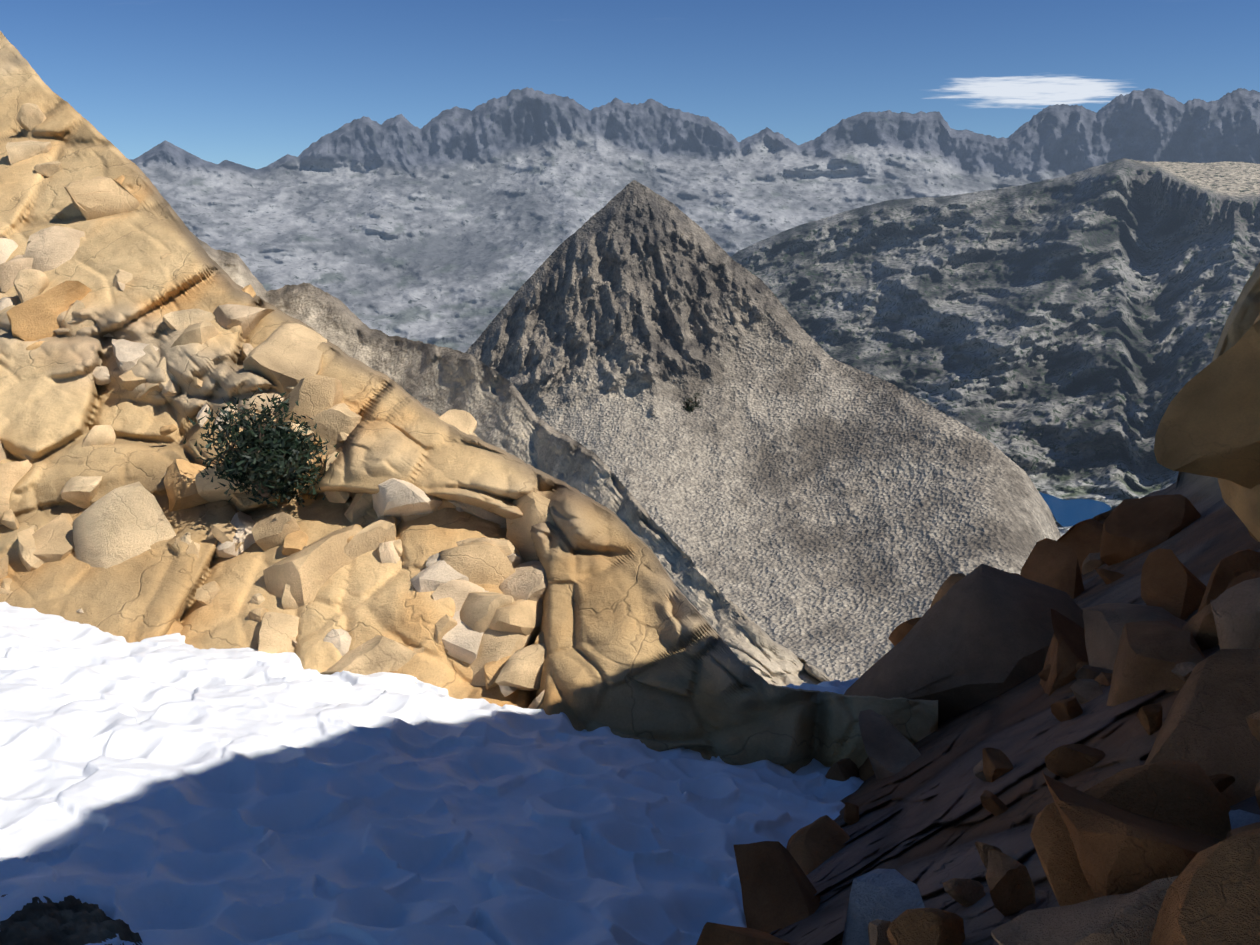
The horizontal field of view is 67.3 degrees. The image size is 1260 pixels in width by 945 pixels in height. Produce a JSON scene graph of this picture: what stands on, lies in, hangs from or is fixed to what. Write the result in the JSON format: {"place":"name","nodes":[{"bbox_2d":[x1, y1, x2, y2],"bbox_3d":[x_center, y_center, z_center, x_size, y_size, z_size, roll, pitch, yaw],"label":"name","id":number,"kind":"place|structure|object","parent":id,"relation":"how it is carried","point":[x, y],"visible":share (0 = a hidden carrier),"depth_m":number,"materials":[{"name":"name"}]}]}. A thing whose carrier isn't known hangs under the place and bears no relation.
{"place":"outdoors","nodes":[
{"label":"outdoors","id":0,"kind":"place"},
{"bbox_2d":[0,31,937,773],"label":"rocky slope","id":1,"kind":"structure","parent":0,"point":[636,647],"depth_m":6.17,"materials":[{"name":"beige stone"}]},
{"bbox_2d":[216,410,309,497],"bbox_3d":[-2.463,-0.099,6.332,0.632,0.626,0.582,0,15,-1],"label":"shrub","id":2,"kind":"object","parent":1,"relation":"on","point":[265,494],"visible":0.29,"depth_m":6.30,"materials":[{"name":"brown plant"}]},
{"bbox_2d":[183,386,339,512],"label":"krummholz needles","id":3,"kind":"object","parent":2,"relation":"on","point":[273,461],"visible":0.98,"depth_m":6.25,"materials":[{"name":"green plant"}]},
{"bbox_2d":[0,103,554,708],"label":"rocks","id":4,"kind":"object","parent":1,"relation":"attached to","point":[488,637],"depth_m":6.29,"materials":[{"name":"stone"}]},
{"bbox_2d":[191,232,832,685],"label":"rib","id":5,"kind":"object","parent":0,"point":[443,380],"visible":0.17,"depth_m":106.29,"materials":[{"name":"grey stone"}]},
{"bbox_2d":[0,0,1259,168],"label":"sky","id":6,"kind":"structure","parent":0,"point":[249,83],"materials":[{"name":"blue"}]},
{"bbox_2d":[129,87,1259,352],"bbox_3d":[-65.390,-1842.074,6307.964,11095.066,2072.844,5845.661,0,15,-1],"label":"mountain range","id":7,"kind":"structure","parent":0,"point":[453,227],"depth_m":7797.94,"materials":[{"name":"grey stone"}]},
{"bbox_2d":[465,180,1060,681],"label":"pyramid peak","id":8,"kind":"structure","parent":0,"point":[793,486],"depth_m":642.25,"materials":[{"name":"grey stone"}]},
{"bbox_2d":[685,398,696,411],"bbox_3d":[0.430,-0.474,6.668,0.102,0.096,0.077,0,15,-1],"label":"krummholz pine","id":9,"kind":"object","parent":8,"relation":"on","point":[691,405],"visible":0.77,"depth_m":6.66,"materials":[{"name":"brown plant"}]},
{"bbox_2d":[681,392,705,414],"bbox_3d":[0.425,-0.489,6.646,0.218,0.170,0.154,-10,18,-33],"label":"krummholz needles","id":10,"kind":"object","parent":9,"relation":"on","point":[688,409],"visible":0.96,"depth_m":6.65,"materials":[{"name":"green plant"}]},
{"bbox_2d":[731,158,1259,535],"bbox_3d":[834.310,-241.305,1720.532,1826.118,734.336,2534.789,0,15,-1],"label":"ridge","id":11,"kind":"structure","parent":0,"point":[1058,337],"depth_m":2002.09,"materials":[{"name":"grey stone"}]},
{"bbox_2d":[1039,492,1110,526],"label":"lake","id":12,"kind":"structure","parent":0,"point":[1071,512],"depth_m":1248.58,"materials":[{"name":"blue liquid"}]},
{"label":"buttress rock","id":13,"kind":"object","parent":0,"visible":0},
{"bbox_2d":[0,602,863,944],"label":"snow patch","id":14,"kind":"object","parent":13,"relation":"attached to","point":[168,790],"visible":0.56,"depth_m":3.58,"materials":[{"name":"white snow"}]},
{"bbox_2d":[0,894,142,944],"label":"rock","id":15,"kind":"object","parent":14,"relation":"on","point":[70,920],"visible":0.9,"depth_m":2.45,"materials":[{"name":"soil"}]},
{"bbox_2d":[769,262,1259,944],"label":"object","id":16,"kind":"object","parent":13,"relation":"on","point":[927,820],"visible":0.17,"depth_m":3.13,"materials":[{"name":"stone"}]},
{"bbox_2d":[696,494,1259,944],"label":"talus boulders","id":17,"kind":"object","parent":16,"relation":"on","point":[1160,846],"visible":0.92,"depth_m":2.54,"materials":[{"name":"stone"}]},
{"bbox_2d":[1154,313,1259,541],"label":"boulder","id":18,"kind":"object","parent":16,"relation":"on","point":[1209,424],"visible":1,"depth_m":4.79,"materials":[{"name":"stone"}]}
]}

